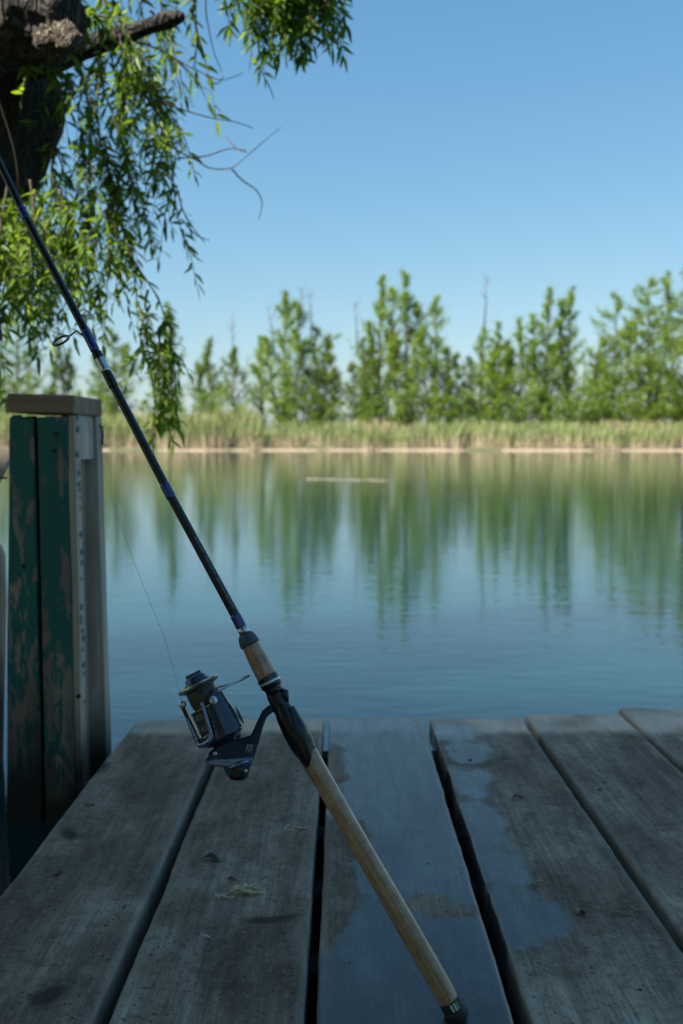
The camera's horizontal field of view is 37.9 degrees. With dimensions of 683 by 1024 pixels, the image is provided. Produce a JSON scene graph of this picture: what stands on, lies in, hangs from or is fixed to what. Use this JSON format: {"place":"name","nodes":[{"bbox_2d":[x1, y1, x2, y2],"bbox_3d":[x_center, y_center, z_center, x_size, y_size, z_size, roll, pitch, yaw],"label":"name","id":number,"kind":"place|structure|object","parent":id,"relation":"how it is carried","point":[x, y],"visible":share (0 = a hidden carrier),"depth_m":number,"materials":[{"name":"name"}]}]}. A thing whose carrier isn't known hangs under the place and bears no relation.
{"place":"outdoors","nodes":[
{"label":"outdoors","id":0,"kind":"place"},
{"bbox_2d":[0,450,682,896],"bbox_3d":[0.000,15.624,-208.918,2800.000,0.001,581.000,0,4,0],"label":"lake water","id":1,"kind":"structure","parent":0,"point":[426,586],"depth_m":5.04,"materials":[{"name":"teal liquid"}]},
{"bbox_2d":[0,708,682,1023],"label":"wooden dock","id":2,"kind":"object","parent":1,"relation":"in","point":[493,836],"visible":0.91,"depth_m":1.25,"materials":[{"name":"grey wood"}]},
{"bbox_2d":[203,853,220,861],"bbox_3d":[-0.170,0.454,1.308,0.026,0.008,0.013,0,4,0],"label":"dead leaf","id":3,"kind":"object","parent":2,"relation":"on","point":[213,856],"visible":1,"depth_m":1.31,"materials":[{"name":"brown plant"}]},
{"bbox_2d":[214,893,233,898],"bbox_3d":[-0.141,0.461,1.198,0.023,0.003,0.013,-1,4,-7],"label":"straw stalk","id":4,"kind":"object","parent":2,"relation":"on","point":[218,896],"visible":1,"depth_m":1.20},
{"bbox_2d":[0,157,467,1023],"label":"fishing rod","id":5,"kind":"object","parent":2,"relation":"on","point":[214,721],"visible":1,"depth_m":0.97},
{"bbox_2d":[229,883,265,894],"bbox_3d":[-0.114,0.458,1.212,0.045,0.008,0.031,0,4,0],"label":"straw tuft","id":6,"kind":"object","parent":2,"relation":"on","point":[244,888],"visible":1,"depth_m":1.21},
{"bbox_2d":[284,824,308,830],"bbox_3d":[-0.065,0.449,1.415,0.032,0.002,0.026,1,4,18],"label":"straw stalk","id":7,"kind":"object","parent":2,"relation":"on","point":[295,826],"visible":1,"depth_m":1.42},
{"bbox_2d":[13,723,678,1019],"bbox_3d":[0.249,0.453,1.386,1.299,0.020,1.195,0,4,0],"label":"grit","id":8,"kind":"object","parent":2,"relation":"on","point":[352,883],"visible":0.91,"depth_m":1.24,"materials":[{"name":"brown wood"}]},
{"bbox_2d":[530,881,547,885],"bbox_3d":[0.245,0.459,1.230,0.023,0.003,0.010,-1,4,-19],"label":"straw stalk","id":9,"kind":"object","parent":2,"relation":"on","point":[535,883],"visible":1,"depth_m":1.23,"materials":[{"name":"brown plant"}]},
{"bbox_2d":[575,905,584,914],"bbox_3d":[0.277,0.462,1.156,0.013,0.008,0.012,0,4,0],"label":"dead leaf","id":10,"kind":"object","parent":2,"relation":"on","point":[577,910],"visible":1,"depth_m":1.15,"materials":[{"name":"brown plant"}]},
{"bbox_2d":[307,478,388,480],"bbox_3d":[0.088,-0.605,18.515,1.722,0.032,0.269,2,5,28],"label":"weed raft","id":11,"kind":"object","parent":1,"relation":"on","point":[349,479],"visible":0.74,"depth_m":18.48,"materials":[{"name":"green plant"}]},
{"bbox_2d":[0,0,682,433],"label":"sky","id":12,"kind":"structure","parent":0,"point":[525,145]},
{"bbox_2d":[6,443,682,450],"bbox_3d":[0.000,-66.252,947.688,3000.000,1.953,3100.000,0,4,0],"label":"ground","id":13,"kind":"structure","parent":0,"point":[466,448],"depth_m":75.10,"materials":[{"name":"beige soil"}]},
{"bbox_2d":[0,444,8,761],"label":"timber railing","id":14,"kind":"object","parent":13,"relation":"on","point":[4,458],"visible":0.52,"depth_m":2.24,"materials":[{"name":"wood"}]},
{"bbox_2d":[0,305,56,416],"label":"broad tree","id":15,"kind":"object","parent":13,"relation":"on","point":[25,353],"visible":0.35,"depth_m":82.19,"materials":[{"name":"green plant"}]},
{"bbox_2d":[0,371,63,422],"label":"shrub","id":16,"kind":"object","parent":13,"relation":"on","point":[32,378],"visible":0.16,"depth_m":79.55,"materials":[{"name":"green plant"}]},
{"bbox_2d":[6,393,111,824],"bbox_3d":[-0.562,0.578,1.968,0.194,1.607,0.204,0,4,0],"label":"timber post","id":17,"kind":"object","parent":13,"relation":"on","point":[59,752],"visible":0.76,"depth_m":1.85,"materials":[{"name":"teal paint"}]},
{"bbox_2d":[39,336,81,395],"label":"poplar tree","id":18,"kind":"object","parent":13,"relation":"on","point":[63,368],"visible":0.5,"depth_m":85.09,"materials":[{"name":"green plant"}]},
{"bbox_2d":[71,376,120,421],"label":"shrub","id":19,"kind":"object","parent":13,"relation":"on","point":[108,407],"visible":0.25,"depth_m":80.00,"materials":[{"name":"green plant"}]},
{"bbox_2d":[78,321,148,420],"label":"broad tree","id":20,"kind":"object","parent":13,"relation":"on","point":[122,350],"visible":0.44,"depth_m":84.27,"materials":[{"name":"green plant"}]},
{"bbox_2d":[134,385,196,423],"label":"shrub","id":21,"kind":"object","parent":13,"relation":"on","point":[152,406],"visible":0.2,"depth_m":79.65,"materials":[{"name":"green plant"}]},
{"bbox_2d":[145,301,190,416],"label":"poplar tree","id":22,"kind":"object","parent":13,"relation":"on","point":[167,304],"visible":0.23,"depth_m":83.21,"materials":[{"name":"green plant"}]},
{"bbox_2d":[0,0,353,458],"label":"willow tree","id":23,"kind":"object","parent":13,"relation":"on","point":[44,44],"visible":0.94,"depth_m":2.47,"materials":[{"name":"green plant"}]},
{"bbox_2d":[185,335,235,414],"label":"poplar tree","id":24,"kind":"object","parent":13,"relation":"on","point":[204,370],"visible":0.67,"depth_m":83.12,"materials":[{"name":"green plant"}]},
{"bbox_2d":[178,386,251,423],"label":"shrub","id":25,"kind":"object","parent":13,"relation":"on","point":[203,397],"visible":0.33,"depth_m":79.53,"materials":[{"name":"green plant"}]},
{"bbox_2d":[213,314,258,415],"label":"poplar tree","id":26,"kind":"object","parent":13,"relation":"on","point":[232,362],"visible":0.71,"depth_m":82.35,"materials":[{"name":"green plant"}]},
{"bbox_2d":[240,335,280,429],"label":"poplar tree","id":27,"kind":"object","parent":13,"relation":"on","point":[251,372],"visible":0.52,"depth_m":84.08,"materials":[{"name":"green plant"}]},
{"bbox_2d":[244,286,325,430],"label":"poplar tree","id":28,"kind":"object","parent":13,"relation":"on","point":[285,311],"visible":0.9,"depth_m":80.97,"materials":[{"name":"green plant"}]},
{"bbox_2d":[258,369,345,430],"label":"shrub","id":29,"kind":"object","parent":13,"relation":"on","point":[295,406],"visible":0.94,"depth_m":79.50,"materials":[{"name":"green plant"}]},
{"bbox_2d":[287,288,359,422],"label":"broad tree","id":30,"kind":"object","parent":13,"relation":"on","point":[328,345],"visible":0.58,"depth_m":81.94,"materials":[{"name":"green plant"}]},
{"bbox_2d":[308,350,346,445],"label":"poplar tree","id":31,"kind":"object","parent":13,"relation":"on","point":[330,360],"visible":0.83,"depth_m":81.25,"materials":[{"name":"green plant"}]},
{"bbox_2d":[0,405,682,449],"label":"reed bed","id":32,"kind":"object","parent":13,"relation":"on","point":[226,429],"visible":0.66,"depth_m":75.47,"materials":[{"name":"plant"}]},
{"bbox_2d":[336,299,378,423],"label":"poplar tree","id":33,"kind":"object","parent":13,"relation":"on","point":[362,381],"visible":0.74,"depth_m":81.22,"materials":[{"name":"green plant"}]},
{"bbox_2d":[327,381,388,427],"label":"shrub","id":34,"kind":"object","parent":13,"relation":"on","point":[366,415],"visible":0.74,"depth_m":80.19,"materials":[{"name":"green plant"}]},
{"bbox_2d":[346,270,410,423],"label":"poplar tree","id":35,"kind":"object","parent":13,"relation":"on","point":[378,365],"visible":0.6,"depth_m":82.03,"materials":[{"name":"green plant"}]},
{"bbox_2d":[369,268,446,427],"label":"poplar tree","id":36,"kind":"object","parent":13,"relation":"on","point":[416,312],"visible":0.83,"depth_m":80.95,"materials":[{"name":"green plant"}]},
{"bbox_2d":[383,371,461,429],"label":"shrub","id":37,"kind":"object","parent":13,"relation":"on","point":[392,417],"visible":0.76,"depth_m":79.75,"materials":[{"name":"green plant"}]},
{"bbox_2d":[402,293,478,444],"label":"poplar tree","id":38,"kind":"object","parent":13,"relation":"on","point":[435,365],"visible":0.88,"depth_m":80.23,"materials":[{"name":"green plant"}]},
{"bbox_2d":[441,350,480,423],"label":"poplar tree","id":39,"kind":"object","parent":13,"relation":"on","point":[463,382],"visible":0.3,"depth_m":82.25,"materials":[{"name":"green plant"}]},
{"bbox_2d":[438,384,490,426],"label":"shrub","id":40,"kind":"object","parent":13,"relation":"on","point":[473,416],"visible":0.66,"depth_m":79.61,"materials":[{"name":"green plant"}]},
{"bbox_2d":[460,274,512,423],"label":"poplar tree","id":41,"kind":"object","parent":13,"relation":"on","point":[472,368],"visible":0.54,"depth_m":82.20,"materials":[{"name":"green plant"}]},
{"bbox_2d":[474,318,523,425],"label":"poplar tree","id":42,"kind":"object","parent":13,"relation":"on","point":[492,354],"visible":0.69,"depth_m":81.19,"materials":[{"name":"green plant"}]},
{"bbox_2d":[482,315,543,428],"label":"poplar tree","id":43,"kind":"object","parent":13,"relation":"on","point":[532,356],"visible":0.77,"depth_m":81.06,"materials":[{"name":"green plant"}]},
{"bbox_2d":[476,365,573,425],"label":"shrub","id":44,"kind":"object","parent":13,"relation":"on","point":[524,405],"visible":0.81,"depth_m":79.86,"materials":[{"name":"green plant"}]},
{"bbox_2d":[516,281,569,424],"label":"poplar tree","id":45,"kind":"object","parent":13,"relation":"on","point":[549,369],"visible":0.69,"depth_m":82.08,"materials":[{"name":"green plant"}]},
{"bbox_2d":[548,284,590,424],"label":"poplar tree","id":46,"kind":"object","parent":13,"relation":"on","point":[570,298],"visible":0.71,"depth_m":82.97,"materials":[{"name":"green plant"}]},
{"bbox_2d":[536,376,609,425],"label":"shrub","id":47,"kind":"object","parent":13,"relation":"on","point":[574,410],"visible":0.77,"depth_m":79.57,"materials":[{"name":"green plant"}]},
{"bbox_2d":[578,347,610,427],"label":"poplar tree","id":48,"kind":"object","parent":13,"relation":"on","point":[595,376],"visible":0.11,"depth_m":84.25,"materials":[{"name":"green plant"}]},
{"bbox_2d":[570,379,633,427],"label":"shrub","id":49,"kind":"object","parent":13,"relation":"on","point":[605,402],"visible":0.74,"depth_m":79.51,"materials":[{"name":"green plant"}]},
{"bbox_2d":[567,288,663,425],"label":"broad tree","id":50,"kind":"object","parent":13,"relation":"on","point":[605,339],"visible":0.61,"depth_m":80.97,"materials":[{"name":"green plant"}]},
{"bbox_2d":[595,274,682,427],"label":"broad tree","id":51,"kind":"object","parent":13,"relation":"on","point":[650,378],"visible":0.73,"depth_m":79.89,"materials":[{"name":"green plant"}]},
{"bbox_2d":[610,370,676,425],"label":"shrub","id":52,"kind":"object","parent":13,"relation":"on","point":[644,399],"visible":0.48,"depth_m":79.77,"materials":[{"name":"green plant"}]},
{"bbox_2d":[630,269,682,445],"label":"broad tree","id":53,"kind":"object","parent":13,"relation":"on","point":[677,385],"visible":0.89,"depth_m":78.83,"materials":[{"name":"green plant"}]},
{"bbox_2d":[644,377,682,428],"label":"shrub","id":54,"kind":"object","parent":13,"relation":"on","point":[680,409],"visible":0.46,"depth_m":79.98,"materials":[{"name":"green plant"}]},
{"bbox_2d":[102,449,682,450],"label":"shore","id":55,"kind":"structure","parent":0,"point":[406,450],"depth_m":74.64,"materials":[{"name":"beige soil"}]},
{"bbox_2d":[603,905,641,914],"bbox_3d":[0.329,0.464,1.161,0.041,0.002,0.025,-2,5,-27],"label":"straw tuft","id":56,"kind":"object","parent":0,"point":[614,911],"visible":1,"depth_m":1.16,"materials":[{"name":"brown plant"}]}
]}

